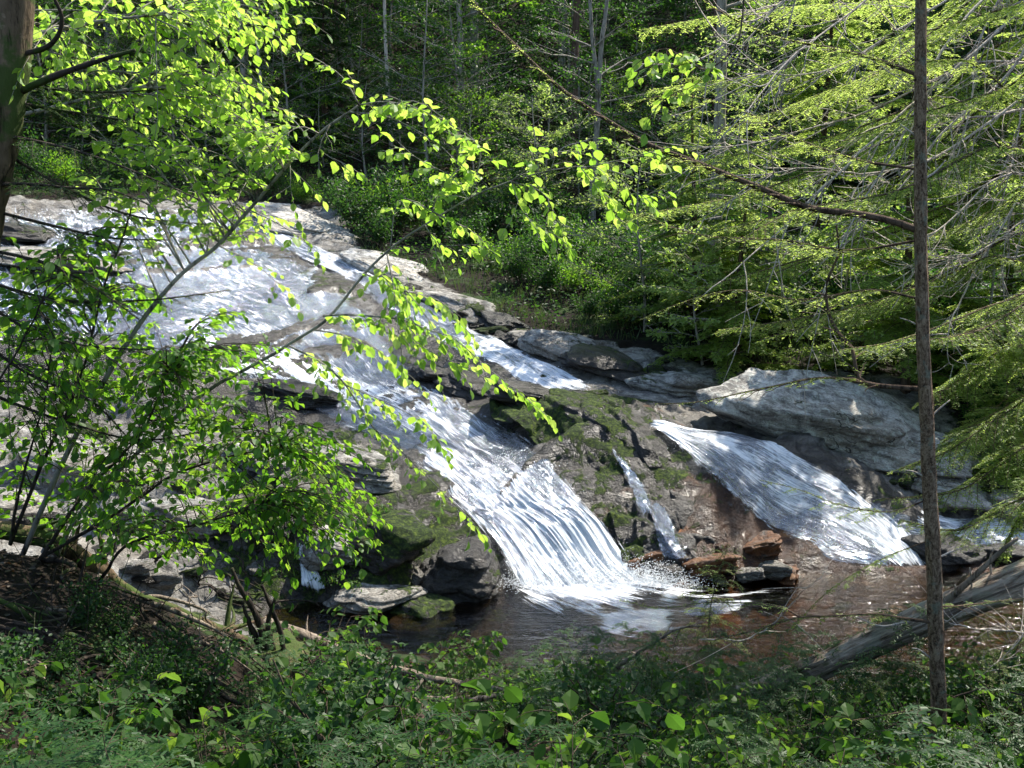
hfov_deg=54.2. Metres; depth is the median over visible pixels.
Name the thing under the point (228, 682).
dead branch
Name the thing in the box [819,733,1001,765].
leafy plant
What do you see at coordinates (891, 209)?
bush
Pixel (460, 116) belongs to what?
understorey tree
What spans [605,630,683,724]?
hemlock seedling
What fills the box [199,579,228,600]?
dead branch
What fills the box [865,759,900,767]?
leafy plant
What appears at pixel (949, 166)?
hemlock tree
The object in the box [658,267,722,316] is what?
bush
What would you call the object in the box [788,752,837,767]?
hemlock seedling
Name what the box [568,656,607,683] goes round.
leafy plant
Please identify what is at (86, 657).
dead branch
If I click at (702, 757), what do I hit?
leafy plant
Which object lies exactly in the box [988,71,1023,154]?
understorey tree
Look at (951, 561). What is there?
rock
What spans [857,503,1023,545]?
outflow water
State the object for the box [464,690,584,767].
leafy plant
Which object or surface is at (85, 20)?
beech tree
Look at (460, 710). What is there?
bare twig
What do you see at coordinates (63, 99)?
understorey tree
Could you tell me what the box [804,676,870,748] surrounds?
bare twig
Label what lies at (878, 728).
leafy plant
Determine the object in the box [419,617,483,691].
bare twig
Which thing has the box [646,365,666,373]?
stone
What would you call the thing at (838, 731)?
leafy plant
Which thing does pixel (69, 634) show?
dead branch
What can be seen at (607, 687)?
hemlock seedling
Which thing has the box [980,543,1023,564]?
rock
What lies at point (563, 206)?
bush
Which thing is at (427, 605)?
mossy rock
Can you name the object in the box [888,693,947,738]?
bare twig
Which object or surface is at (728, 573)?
stone
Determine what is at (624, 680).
leafy plant
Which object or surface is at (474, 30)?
forest tree
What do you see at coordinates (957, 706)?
leafy plant
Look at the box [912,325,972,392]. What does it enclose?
bush
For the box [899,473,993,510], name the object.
rock
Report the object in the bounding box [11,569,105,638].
dead branch
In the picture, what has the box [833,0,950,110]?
understorey tree
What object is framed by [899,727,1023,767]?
leafy plant
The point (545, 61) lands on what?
understorey tree
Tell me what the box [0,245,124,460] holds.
leafy sapling
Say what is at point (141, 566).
stone
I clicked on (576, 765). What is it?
bush
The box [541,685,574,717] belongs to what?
leafy plant
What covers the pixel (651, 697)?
leafy plant
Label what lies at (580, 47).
understorey tree
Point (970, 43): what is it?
understorey tree
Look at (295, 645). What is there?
rotten stump
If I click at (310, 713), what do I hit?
bush
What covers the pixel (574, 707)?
leafy plant
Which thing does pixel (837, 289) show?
bush
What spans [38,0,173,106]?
understorey tree
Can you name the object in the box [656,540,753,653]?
hemlock seedling
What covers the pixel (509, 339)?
stone
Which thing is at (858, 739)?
leafy plant
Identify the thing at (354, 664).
bush
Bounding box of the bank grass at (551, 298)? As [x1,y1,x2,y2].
[11,152,1023,460]
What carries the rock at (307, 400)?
on the ground at (720, 508)
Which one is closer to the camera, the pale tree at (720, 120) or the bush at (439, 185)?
the pale tree at (720, 120)
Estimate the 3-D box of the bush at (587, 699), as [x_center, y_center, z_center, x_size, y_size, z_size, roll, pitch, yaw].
[0.756,2.421,7.313,1.066,0.818,1.000,0,9,-32]
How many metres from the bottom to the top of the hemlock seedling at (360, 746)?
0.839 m
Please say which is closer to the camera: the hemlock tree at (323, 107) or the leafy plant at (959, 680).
the leafy plant at (959, 680)
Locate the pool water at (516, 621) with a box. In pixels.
[253,570,1023,691]
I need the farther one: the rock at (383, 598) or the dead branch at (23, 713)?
the rock at (383, 598)
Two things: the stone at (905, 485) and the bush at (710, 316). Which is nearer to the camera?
the stone at (905, 485)
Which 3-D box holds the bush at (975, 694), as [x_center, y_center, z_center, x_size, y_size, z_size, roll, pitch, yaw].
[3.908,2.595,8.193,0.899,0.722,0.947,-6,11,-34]
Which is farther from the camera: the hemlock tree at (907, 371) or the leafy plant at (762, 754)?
the hemlock tree at (907, 371)
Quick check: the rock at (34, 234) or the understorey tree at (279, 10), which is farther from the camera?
the understorey tree at (279, 10)
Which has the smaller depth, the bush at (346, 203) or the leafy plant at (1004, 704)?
the leafy plant at (1004, 704)
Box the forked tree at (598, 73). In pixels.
[491,0,670,228]
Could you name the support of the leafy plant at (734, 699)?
on the ground at (720, 508)
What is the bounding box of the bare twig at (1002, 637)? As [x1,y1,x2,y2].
[977,607,1023,658]
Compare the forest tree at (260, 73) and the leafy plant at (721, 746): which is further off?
the forest tree at (260, 73)
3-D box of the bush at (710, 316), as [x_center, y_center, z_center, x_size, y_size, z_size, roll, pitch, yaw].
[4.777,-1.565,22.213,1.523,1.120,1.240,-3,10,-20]
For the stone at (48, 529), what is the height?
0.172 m
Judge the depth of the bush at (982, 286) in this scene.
21.70 m
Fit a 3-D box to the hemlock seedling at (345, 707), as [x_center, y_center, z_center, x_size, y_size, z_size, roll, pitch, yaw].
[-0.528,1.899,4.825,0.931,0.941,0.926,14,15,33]
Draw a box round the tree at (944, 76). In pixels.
[609,0,1023,402]
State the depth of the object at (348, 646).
5.28 m
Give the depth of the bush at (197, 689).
4.94 m
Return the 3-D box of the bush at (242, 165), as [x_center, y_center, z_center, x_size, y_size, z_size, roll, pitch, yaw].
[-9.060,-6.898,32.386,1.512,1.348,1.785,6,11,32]
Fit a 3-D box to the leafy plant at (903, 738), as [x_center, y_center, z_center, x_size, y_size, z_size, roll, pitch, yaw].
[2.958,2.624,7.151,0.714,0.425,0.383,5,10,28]
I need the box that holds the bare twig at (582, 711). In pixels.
[540,691,614,761]
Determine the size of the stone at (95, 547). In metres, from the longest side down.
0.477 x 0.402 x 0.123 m
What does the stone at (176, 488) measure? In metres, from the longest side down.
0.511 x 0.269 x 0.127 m
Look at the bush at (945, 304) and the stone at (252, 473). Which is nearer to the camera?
the stone at (252, 473)
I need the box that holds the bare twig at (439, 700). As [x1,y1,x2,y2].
[422,683,458,730]
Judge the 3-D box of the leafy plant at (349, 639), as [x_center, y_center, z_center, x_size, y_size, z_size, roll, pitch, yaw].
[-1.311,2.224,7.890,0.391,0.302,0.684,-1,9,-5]
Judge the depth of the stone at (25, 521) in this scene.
14.05 m
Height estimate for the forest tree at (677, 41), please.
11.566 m
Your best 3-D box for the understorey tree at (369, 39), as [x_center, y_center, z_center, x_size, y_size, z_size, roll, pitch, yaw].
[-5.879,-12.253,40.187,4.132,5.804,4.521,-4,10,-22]
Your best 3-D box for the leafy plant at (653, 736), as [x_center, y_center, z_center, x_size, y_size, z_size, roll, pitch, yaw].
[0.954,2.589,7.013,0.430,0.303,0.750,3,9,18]
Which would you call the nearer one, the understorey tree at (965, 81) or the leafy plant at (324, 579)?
the leafy plant at (324, 579)
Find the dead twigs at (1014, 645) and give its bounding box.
[965,587,1023,687]
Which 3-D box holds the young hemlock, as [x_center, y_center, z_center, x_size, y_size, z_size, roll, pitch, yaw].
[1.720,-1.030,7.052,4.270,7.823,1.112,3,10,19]
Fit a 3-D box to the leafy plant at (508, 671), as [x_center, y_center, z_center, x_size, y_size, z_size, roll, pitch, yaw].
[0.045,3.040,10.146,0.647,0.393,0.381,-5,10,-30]
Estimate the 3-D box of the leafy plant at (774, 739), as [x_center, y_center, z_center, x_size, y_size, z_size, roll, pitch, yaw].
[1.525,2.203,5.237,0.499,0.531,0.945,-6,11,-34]
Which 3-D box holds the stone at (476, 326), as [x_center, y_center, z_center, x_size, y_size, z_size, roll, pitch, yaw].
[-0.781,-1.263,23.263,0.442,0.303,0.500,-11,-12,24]
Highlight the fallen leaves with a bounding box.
[0,549,1022,765]
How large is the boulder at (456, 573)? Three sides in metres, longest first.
1.492 x 1.365 x 1.249 m
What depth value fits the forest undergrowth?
40.37 m
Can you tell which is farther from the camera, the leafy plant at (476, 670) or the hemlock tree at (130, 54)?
the hemlock tree at (130, 54)
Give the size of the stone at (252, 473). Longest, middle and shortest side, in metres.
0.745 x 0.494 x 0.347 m
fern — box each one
[0,746,163,767]
[24,693,157,762]
[100,743,187,767]
[129,734,216,767]
[197,738,306,767]
[495,757,528,767]
[567,726,657,753]
[742,744,841,767]
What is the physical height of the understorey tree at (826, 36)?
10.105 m
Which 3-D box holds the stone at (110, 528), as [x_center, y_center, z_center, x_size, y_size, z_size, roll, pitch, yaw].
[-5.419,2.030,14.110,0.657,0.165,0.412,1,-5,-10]
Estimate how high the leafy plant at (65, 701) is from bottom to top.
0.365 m
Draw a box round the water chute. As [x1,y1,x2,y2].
[250,218,589,389]
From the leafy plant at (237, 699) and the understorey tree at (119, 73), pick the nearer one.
the leafy plant at (237, 699)
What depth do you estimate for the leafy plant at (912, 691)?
8.61 m
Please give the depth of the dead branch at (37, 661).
4.57 m
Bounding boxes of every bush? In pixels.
[0,623,51,701]
[11,652,97,721]
[13,126,62,181]
[31,145,84,183]
[37,633,84,680]
[54,666,138,727]
[55,690,115,743]
[58,572,118,630]
[77,647,178,726]
[92,144,149,187]
[92,595,139,635]
[94,622,192,698]
[99,641,186,705]
[113,130,193,189]
[131,627,252,722]
[137,616,198,670]
[169,158,215,185]
[203,152,255,189]
[226,648,428,767]
[245,150,298,195]
[249,651,497,767]
[259,723,411,767]
[261,628,415,711]
[284,175,323,202]
[305,171,358,208]
[315,173,396,228]
[336,171,408,219]
[338,201,401,246]
[344,158,438,232]
[377,747,492,767]
[388,668,435,717]
[398,177,437,221]
[410,178,480,241]
[419,161,484,205]
[436,204,496,257]
[465,181,534,236]
[474,151,566,227]
[475,228,522,265]
[479,687,559,744]
[487,228,547,284]
[505,204,582,261]
[512,249,576,294]
[516,204,605,272]
[530,175,610,230]
[544,647,692,755]
[547,249,602,291]
[549,211,610,257]
[549,752,594,767]
[553,712,645,767]
[562,285,610,318]
[569,697,609,732]
[578,676,625,717]
[579,267,626,297]
[581,194,670,260]
[583,240,625,282]
[585,272,646,325]
[595,219,677,292]
[601,197,672,238]
[608,223,683,276]
[621,663,676,724]
[625,263,690,326]
[631,169,739,242]
[648,728,723,767]
[654,259,708,282]
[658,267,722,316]
[699,291,764,334]
[706,198,787,262]
[719,258,808,320]
[742,257,852,340]
[791,717,845,766]
[793,675,867,729]
[796,253,891,329]
[799,223,856,274]
[801,694,874,739]
[839,668,918,725]
[840,280,901,333]
[845,712,897,756]
[849,192,957,281]
[853,241,988,332]
[864,691,924,740]
[886,754,925,767]
[893,737,952,767]
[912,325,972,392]
[915,650,1023,735]
[928,218,1018,289]
[928,254,1019,334]
[944,384,1009,420]
[945,733,1012,767]
[946,331,1023,397]
[953,360,1023,432]
[958,721,1023,764]
[976,296,1021,343]
[1007,687,1023,743]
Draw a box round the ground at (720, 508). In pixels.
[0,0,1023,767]
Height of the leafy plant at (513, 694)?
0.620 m
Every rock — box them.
[0,246,132,275]
[0,487,66,521]
[1,222,56,243]
[11,433,173,495]
[94,494,230,539]
[210,337,257,358]
[219,435,311,480]
[222,495,291,541]
[242,202,358,237]
[254,377,344,410]
[300,525,357,571]
[316,444,401,493]
[322,583,427,614]
[339,248,427,281]
[349,510,435,575]
[389,593,454,618]
[403,289,495,323]
[404,363,448,381]
[432,368,487,400]
[472,310,531,330]
[485,378,548,406]
[517,329,596,361]
[557,344,646,381]
[624,369,726,399]
[627,550,663,570]
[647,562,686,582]
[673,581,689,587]
[681,552,741,579]
[743,530,782,556]
[778,564,798,584]
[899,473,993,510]
[901,533,989,571]
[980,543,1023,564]
[982,488,1023,527]
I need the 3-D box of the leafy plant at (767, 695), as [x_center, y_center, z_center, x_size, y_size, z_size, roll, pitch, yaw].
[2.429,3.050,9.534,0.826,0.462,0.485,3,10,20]
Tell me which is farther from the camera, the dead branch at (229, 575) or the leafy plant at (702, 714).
the dead branch at (229, 575)
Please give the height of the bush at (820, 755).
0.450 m
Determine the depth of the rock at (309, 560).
14.08 m
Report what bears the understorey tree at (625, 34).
on the ground at (720, 508)
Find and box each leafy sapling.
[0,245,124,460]
[20,49,480,555]
[54,94,703,556]
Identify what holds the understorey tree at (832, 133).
on the ground at (720, 508)
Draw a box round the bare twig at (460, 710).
[447,677,490,747]
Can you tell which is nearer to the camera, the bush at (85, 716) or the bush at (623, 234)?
the bush at (85, 716)
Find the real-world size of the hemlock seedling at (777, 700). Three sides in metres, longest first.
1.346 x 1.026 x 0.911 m
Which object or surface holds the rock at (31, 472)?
on the ground at (720, 508)
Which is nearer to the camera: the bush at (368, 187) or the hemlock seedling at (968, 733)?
the hemlock seedling at (968, 733)
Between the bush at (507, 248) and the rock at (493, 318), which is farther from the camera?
the bush at (507, 248)
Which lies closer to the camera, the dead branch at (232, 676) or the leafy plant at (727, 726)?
the leafy plant at (727, 726)
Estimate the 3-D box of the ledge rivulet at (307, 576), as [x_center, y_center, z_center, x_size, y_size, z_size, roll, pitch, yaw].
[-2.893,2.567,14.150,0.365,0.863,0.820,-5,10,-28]
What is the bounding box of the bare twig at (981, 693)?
[950,668,1019,725]
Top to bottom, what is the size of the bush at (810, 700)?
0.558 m
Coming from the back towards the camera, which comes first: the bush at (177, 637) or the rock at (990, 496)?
the rock at (990, 496)
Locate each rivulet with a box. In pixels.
[299,536,324,589]
[613,450,651,514]
[652,503,688,559]
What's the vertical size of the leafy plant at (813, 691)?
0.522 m
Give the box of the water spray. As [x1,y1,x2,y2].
[241,346,914,593]
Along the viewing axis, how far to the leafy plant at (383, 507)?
14.75 m
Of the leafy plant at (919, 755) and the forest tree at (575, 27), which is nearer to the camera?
the leafy plant at (919, 755)
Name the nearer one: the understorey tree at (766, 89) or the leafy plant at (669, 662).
the leafy plant at (669, 662)
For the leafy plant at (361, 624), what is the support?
on the ground at (720, 508)
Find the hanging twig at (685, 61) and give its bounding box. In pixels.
[624,0,744,146]
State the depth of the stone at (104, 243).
26.29 m
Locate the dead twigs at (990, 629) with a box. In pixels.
[907,570,1023,645]
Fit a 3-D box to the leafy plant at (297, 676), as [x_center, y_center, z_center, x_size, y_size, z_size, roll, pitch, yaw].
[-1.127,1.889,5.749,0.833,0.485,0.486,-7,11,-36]
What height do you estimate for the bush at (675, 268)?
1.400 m
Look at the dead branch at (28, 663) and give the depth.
4.60 m
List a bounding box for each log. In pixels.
[0,505,266,643]
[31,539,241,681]
[263,616,503,696]
[414,694,551,704]
[687,537,1023,714]
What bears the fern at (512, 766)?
on the ground at (720, 508)
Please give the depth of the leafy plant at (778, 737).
7.79 m
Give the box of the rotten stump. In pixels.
[231,567,309,677]
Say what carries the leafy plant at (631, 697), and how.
on the ground at (720, 508)
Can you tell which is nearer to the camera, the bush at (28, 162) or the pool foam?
the pool foam
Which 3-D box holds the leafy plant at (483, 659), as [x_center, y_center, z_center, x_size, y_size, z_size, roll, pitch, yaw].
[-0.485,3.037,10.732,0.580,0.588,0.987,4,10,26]
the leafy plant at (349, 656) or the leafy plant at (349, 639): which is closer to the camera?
the leafy plant at (349, 656)
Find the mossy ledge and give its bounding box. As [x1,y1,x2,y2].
[489,388,736,574]
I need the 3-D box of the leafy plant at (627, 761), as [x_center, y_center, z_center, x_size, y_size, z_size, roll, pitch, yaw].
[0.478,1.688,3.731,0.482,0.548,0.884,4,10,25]
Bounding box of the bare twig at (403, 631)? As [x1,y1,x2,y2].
[383,614,412,676]
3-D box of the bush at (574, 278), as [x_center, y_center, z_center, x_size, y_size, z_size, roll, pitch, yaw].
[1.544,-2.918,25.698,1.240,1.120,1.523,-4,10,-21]
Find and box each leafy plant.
[0,660,68,718]
[0,683,110,758]
[0,705,51,767]
[74,661,185,751]
[138,677,200,744]
[150,703,292,767]
[167,676,332,766]
[195,726,243,767]
[202,658,438,767]
[224,674,291,726]
[224,679,333,727]
[227,475,264,497]
[238,657,298,748]
[248,649,362,726]
[250,674,400,740]
[260,566,283,579]
[270,668,371,746]
[271,605,387,662]
[276,680,351,721]
[285,732,418,767]
[289,467,331,483]
[297,572,332,583]
[298,631,345,678]
[305,687,453,767]
[305,753,333,767]
[307,572,340,587]
[311,715,489,767]
[318,667,352,709]
[328,614,386,661]
[328,634,371,674]
[337,562,363,591]
[340,676,522,767]
[343,696,508,767]
[367,719,469,767]
[374,500,392,513]
[393,722,520,766]
[396,743,433,767]
[400,718,501,757]
[411,635,502,696]
[417,628,506,672]
[418,741,440,765]
[426,648,497,682]
[426,662,511,741]
[431,680,473,695]
[434,702,494,767]
[437,637,486,677]
[439,678,470,721]
[439,743,640,767]
[441,659,488,680]
[446,668,514,722]
[458,674,511,696]
[463,666,552,740]
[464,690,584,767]
[486,650,552,683]
[493,677,551,719]
[494,664,542,687]
[494,698,684,767]
[522,667,572,722]
[535,669,602,694]
[536,746,569,767]
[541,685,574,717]
[545,637,605,694]
[545,651,612,692]
[548,752,584,763]
[550,694,649,762]
[550,706,619,742]
[552,747,571,767]
[561,678,626,726]
[566,732,703,767]
[567,655,671,696]
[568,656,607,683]
[571,704,641,727]
[580,659,661,712]
[602,729,698,767]
[617,752,644,767]
[623,716,665,767]
[630,695,659,720]
[633,645,713,696]
[646,652,709,693]
[651,679,690,709]
[653,671,707,698]
[653,705,694,728]
[656,690,728,728]
[660,664,747,754]
[665,646,734,698]
[676,716,749,755]
[679,748,790,767]
[689,706,738,767]
[691,719,742,767]
[692,683,799,736]
[695,746,743,767]
[696,739,766,765]
[700,729,754,766]
[708,663,793,732]
[710,720,739,763]
[711,738,731,767]
[713,713,772,754]
[726,721,801,767]
[728,646,792,685]
[731,679,813,725]
[732,669,794,710]
[734,675,823,762]
[743,716,802,767]
[746,691,838,765]
[751,726,814,764]
[756,714,807,745]
[759,748,778,767]
[768,756,867,767]
[770,712,944,767]
[778,714,843,743]
[779,702,862,767]
[780,658,865,706]
[790,732,880,767]
[808,685,899,726]
[815,690,895,743]
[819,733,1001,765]
[825,735,859,766]
[827,680,894,709]
[829,734,876,758]
[837,692,927,741]
[843,720,899,764]
[846,678,866,711]
[851,715,944,767]
[853,675,966,726]
[862,722,929,761]
[863,650,952,687]
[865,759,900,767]
[872,735,920,763]
[874,726,971,764]
[877,666,929,699]
[880,660,929,715]
[882,742,902,767]
[890,669,985,731]
[897,722,923,763]
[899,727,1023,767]
[905,744,1004,767]
[908,744,933,767]
[922,639,1023,687]
[928,668,1019,755]
[930,710,1019,763]
[936,725,1023,767]
[940,698,993,761]
[945,663,1023,717]
[945,750,1023,765]
[946,651,997,708]
[952,653,1023,714]
[993,725,1018,764]
[1000,689,1023,711]
[1001,674,1023,698]
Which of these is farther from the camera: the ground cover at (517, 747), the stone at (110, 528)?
the stone at (110, 528)
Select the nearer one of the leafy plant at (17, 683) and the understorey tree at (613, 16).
the leafy plant at (17, 683)
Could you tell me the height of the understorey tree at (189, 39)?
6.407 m
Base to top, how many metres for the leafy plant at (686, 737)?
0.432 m
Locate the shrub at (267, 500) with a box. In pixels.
[0,209,392,623]
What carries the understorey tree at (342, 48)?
on the ground at (720, 508)
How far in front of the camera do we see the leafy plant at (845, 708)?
5.84 m
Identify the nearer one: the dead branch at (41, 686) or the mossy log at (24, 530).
the dead branch at (41, 686)
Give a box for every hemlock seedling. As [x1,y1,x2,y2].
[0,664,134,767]
[0,686,205,767]
[0,709,150,767]
[199,703,301,767]
[224,670,315,734]
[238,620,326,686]
[255,696,375,767]
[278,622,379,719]
[288,718,403,767]
[316,661,379,728]
[333,676,409,720]
[340,705,471,767]
[427,719,573,767]
[466,655,533,693]
[501,650,556,688]
[501,677,539,703]
[515,620,592,724]
[519,677,577,739]
[523,695,555,728]
[530,623,599,696]
[546,718,610,767]
[548,625,617,695]
[585,681,659,721]
[587,621,659,692]
[592,652,648,693]
[592,670,651,735]
[592,674,655,701]
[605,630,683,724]
[623,631,707,701]
[630,684,654,728]
[652,671,708,711]
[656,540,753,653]
[663,743,707,767]
[674,632,758,695]
[677,652,738,701]
[682,631,769,717]
[685,697,783,767]
[687,673,749,724]
[693,666,763,739]
[705,701,777,767]
[717,657,815,709]
[723,615,841,747]
[742,675,805,733]
[750,682,798,722]
[752,624,855,738]
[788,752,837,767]
[800,674,901,734]
[801,687,840,742]
[804,632,922,716]
[833,601,948,734]
[834,699,1010,767]
[849,648,924,702]
[900,613,1011,723]
[914,658,1023,749]
[930,702,1019,767]
[940,670,1023,766]
[946,601,1023,715]
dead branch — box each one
[0,517,94,563]
[0,543,141,626]
[0,583,47,629]
[0,591,78,670]
[0,604,110,684]
[0,625,108,667]
[0,629,53,701]
[3,616,82,701]
[4,602,135,666]
[6,631,32,727]
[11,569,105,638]
[14,561,114,668]
[16,624,76,704]
[18,599,78,701]
[24,560,99,651]
[35,566,140,626]
[41,505,83,599]
[50,596,118,664]
[71,646,135,675]
[84,622,148,670]
[86,629,180,676]
[89,577,143,628]
[101,584,160,619]
[120,627,265,730]
[136,597,288,688]
[149,586,217,621]
[151,585,196,652]
[151,595,262,681]
[175,559,197,607]
[180,634,226,694]
[183,634,238,691]
[187,621,310,677]
[189,601,252,691]
[193,579,262,609]
[194,639,269,706]
[198,563,230,593]
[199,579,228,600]
[205,597,260,612]
[223,567,285,605]
[231,581,260,610]
[235,554,271,593]
[255,544,300,575]
[258,652,308,696]
[275,593,319,609]
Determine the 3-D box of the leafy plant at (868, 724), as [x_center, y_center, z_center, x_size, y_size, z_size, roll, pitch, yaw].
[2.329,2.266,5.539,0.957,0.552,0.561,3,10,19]
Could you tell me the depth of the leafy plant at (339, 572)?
13.88 m
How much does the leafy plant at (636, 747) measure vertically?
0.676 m
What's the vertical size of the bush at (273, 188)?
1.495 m
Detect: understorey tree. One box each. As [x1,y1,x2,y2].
[19,0,108,162]
[26,34,66,117]
[27,49,105,138]
[30,0,99,99]
[31,2,145,154]
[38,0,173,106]
[38,66,127,165]
[40,0,101,51]
[64,27,198,157]
[87,0,201,106]
[88,0,164,46]
[93,30,152,130]
[99,44,226,172]
[118,38,235,154]
[151,22,249,164]
[156,1,277,135]
[162,9,248,50]
[177,71,298,185]
[201,0,353,170]
[221,62,289,142]
[238,0,319,101]
[249,1,315,47]
[266,68,363,166]
[279,0,367,53]
[282,0,384,101]
[284,0,403,144]
[285,0,421,107]
[310,67,414,182]
[313,0,409,145]
[341,0,514,188]
[343,67,446,172]
[349,0,440,55]
[369,53,481,161]
[375,0,532,175]
[401,85,518,206]
[406,5,505,109]
[417,0,508,47]
[417,81,516,182]
[432,59,522,155]
[438,0,547,113]
[483,80,602,222]
[491,48,637,223]
[501,0,600,67]
[504,0,613,105]
[543,91,628,194]
[545,0,646,150]
[545,141,743,331]
[575,67,650,161]
[583,0,649,35]
[587,14,673,113]
[600,66,695,193]
[616,54,742,219]
[624,0,729,44]
[632,220,775,365]
[633,62,774,208]
[645,121,753,228]
[649,42,753,152]
[656,133,728,194]
[657,0,890,294]
[661,125,746,220]
[694,0,785,108]
[702,0,870,107]
[706,34,790,148]
[728,0,823,63]
[733,72,832,201]
[749,180,932,370]
[751,87,854,231]
[758,43,881,167]
[785,0,878,39]
[801,126,861,201]
[807,0,914,105]
[832,44,930,170]
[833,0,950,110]
[838,102,973,235]
[850,172,1023,405]
[861,0,934,56]
[864,140,947,242]
[899,77,1023,226]
[906,83,1023,206]
[908,28,1021,187]
[926,30,1022,151]
[945,1,1023,87]
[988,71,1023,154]
[1012,68,1023,202]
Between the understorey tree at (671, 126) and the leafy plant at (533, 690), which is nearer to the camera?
the leafy plant at (533, 690)
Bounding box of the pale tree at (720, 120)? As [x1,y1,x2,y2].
[707,0,788,268]
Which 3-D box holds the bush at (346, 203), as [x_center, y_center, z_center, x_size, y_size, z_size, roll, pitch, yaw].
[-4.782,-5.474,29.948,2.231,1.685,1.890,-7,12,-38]
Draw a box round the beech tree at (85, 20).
[9,0,344,170]
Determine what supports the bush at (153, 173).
on the ground at (720, 508)
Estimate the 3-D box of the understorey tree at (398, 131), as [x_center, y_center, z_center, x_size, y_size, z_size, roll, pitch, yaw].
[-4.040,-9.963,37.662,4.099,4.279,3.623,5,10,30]
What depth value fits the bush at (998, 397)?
18.37 m
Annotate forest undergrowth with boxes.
[13,0,1023,341]
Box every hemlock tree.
[0,0,229,457]
[22,0,119,158]
[80,0,195,153]
[125,0,261,124]
[265,0,386,146]
[500,47,576,184]
[595,70,775,341]
[617,22,710,189]
[627,0,1023,467]
[644,118,808,384]
[712,0,1023,567]
[714,0,933,303]
[725,0,859,182]
[794,15,1023,406]
[836,3,937,197]
[898,48,1023,394]
[907,0,1023,172]
[945,344,1023,497]
[963,24,1023,179]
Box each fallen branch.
[674,555,837,672]
[839,659,1023,761]
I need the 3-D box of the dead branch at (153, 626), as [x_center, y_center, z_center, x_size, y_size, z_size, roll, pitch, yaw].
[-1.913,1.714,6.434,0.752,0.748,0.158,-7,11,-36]
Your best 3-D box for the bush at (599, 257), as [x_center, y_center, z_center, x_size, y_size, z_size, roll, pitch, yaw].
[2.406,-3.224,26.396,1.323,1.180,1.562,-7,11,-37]
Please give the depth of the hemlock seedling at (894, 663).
8.79 m
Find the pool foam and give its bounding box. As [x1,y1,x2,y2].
[520,579,766,636]
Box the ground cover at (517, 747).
[413,647,1023,767]
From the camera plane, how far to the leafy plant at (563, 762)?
4.51 m
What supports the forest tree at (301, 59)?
on the ground at (720, 508)
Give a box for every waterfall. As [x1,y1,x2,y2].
[0,208,692,603]
[648,420,924,566]
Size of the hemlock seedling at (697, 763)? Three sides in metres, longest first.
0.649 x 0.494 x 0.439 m
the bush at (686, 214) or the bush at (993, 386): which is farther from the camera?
the bush at (686, 214)
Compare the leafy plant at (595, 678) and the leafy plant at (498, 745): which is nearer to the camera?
the leafy plant at (498, 745)
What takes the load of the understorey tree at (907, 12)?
on the ground at (720, 508)
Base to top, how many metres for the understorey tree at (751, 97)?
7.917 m
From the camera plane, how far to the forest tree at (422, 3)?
39.28 m
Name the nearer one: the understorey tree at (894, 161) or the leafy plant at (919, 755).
the leafy plant at (919, 755)
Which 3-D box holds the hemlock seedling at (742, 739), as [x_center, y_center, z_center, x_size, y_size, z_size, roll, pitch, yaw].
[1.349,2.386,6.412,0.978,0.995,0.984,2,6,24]
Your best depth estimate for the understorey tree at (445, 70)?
39.62 m
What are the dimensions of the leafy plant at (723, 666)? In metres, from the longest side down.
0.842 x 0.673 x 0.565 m
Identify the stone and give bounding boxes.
[11,512,59,524]
[27,520,57,531]
[66,420,108,438]
[91,540,120,554]
[94,240,115,246]
[105,522,143,533]
[119,558,156,573]
[121,251,131,256]
[131,575,155,583]
[138,550,164,562]
[148,572,182,588]
[170,482,195,493]
[179,566,207,577]
[215,588,226,596]
[232,598,244,604]
[248,470,257,476]
[249,565,264,575]
[263,537,290,548]
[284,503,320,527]
[404,283,423,289]
[412,566,423,585]
[452,311,467,317]
[468,324,483,328]
[470,305,484,316]
[474,326,508,333]
[478,330,488,335]
[493,330,507,336]
[499,333,518,346]
[581,389,608,395]
[633,567,646,577]
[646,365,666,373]
[655,357,675,363]
[663,366,682,371]
[684,584,700,588]
[708,574,718,581]
[724,567,735,574]
[736,567,765,583]
[758,560,792,580]
[889,479,899,484]
[898,477,914,489]
[980,480,992,486]
[981,487,1015,492]
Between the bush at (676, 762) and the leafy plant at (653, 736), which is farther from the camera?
the leafy plant at (653, 736)
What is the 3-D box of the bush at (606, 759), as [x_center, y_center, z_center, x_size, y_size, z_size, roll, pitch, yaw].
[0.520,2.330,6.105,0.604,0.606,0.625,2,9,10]
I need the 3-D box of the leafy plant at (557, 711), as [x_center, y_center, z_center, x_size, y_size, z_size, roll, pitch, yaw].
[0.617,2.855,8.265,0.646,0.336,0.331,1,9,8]
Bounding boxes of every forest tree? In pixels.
[48,0,144,103]
[108,0,121,77]
[183,2,345,134]
[190,0,289,149]
[211,0,343,105]
[265,0,343,54]
[269,0,409,133]
[297,1,306,116]
[363,0,538,153]
[383,0,435,154]
[470,3,480,98]
[498,0,651,133]
[557,0,565,71]
[567,0,580,169]
[652,0,772,173]
[656,0,763,60]
[727,0,881,146]
[864,0,1009,84]
[929,0,1023,121]
[929,1,1021,60]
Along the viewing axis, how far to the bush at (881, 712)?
8.11 m
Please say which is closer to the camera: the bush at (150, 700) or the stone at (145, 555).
the bush at (150, 700)
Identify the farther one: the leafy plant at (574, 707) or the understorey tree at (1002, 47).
the understorey tree at (1002, 47)
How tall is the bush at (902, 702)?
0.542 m
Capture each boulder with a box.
[412,534,505,603]
[696,368,919,453]
[852,430,978,477]
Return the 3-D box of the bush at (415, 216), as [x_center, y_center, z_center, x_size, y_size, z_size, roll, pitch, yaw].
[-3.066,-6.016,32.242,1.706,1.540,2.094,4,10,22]
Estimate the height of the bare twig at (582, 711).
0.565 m
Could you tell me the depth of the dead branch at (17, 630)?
5.05 m
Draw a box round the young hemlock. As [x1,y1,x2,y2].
[470,0,1023,763]

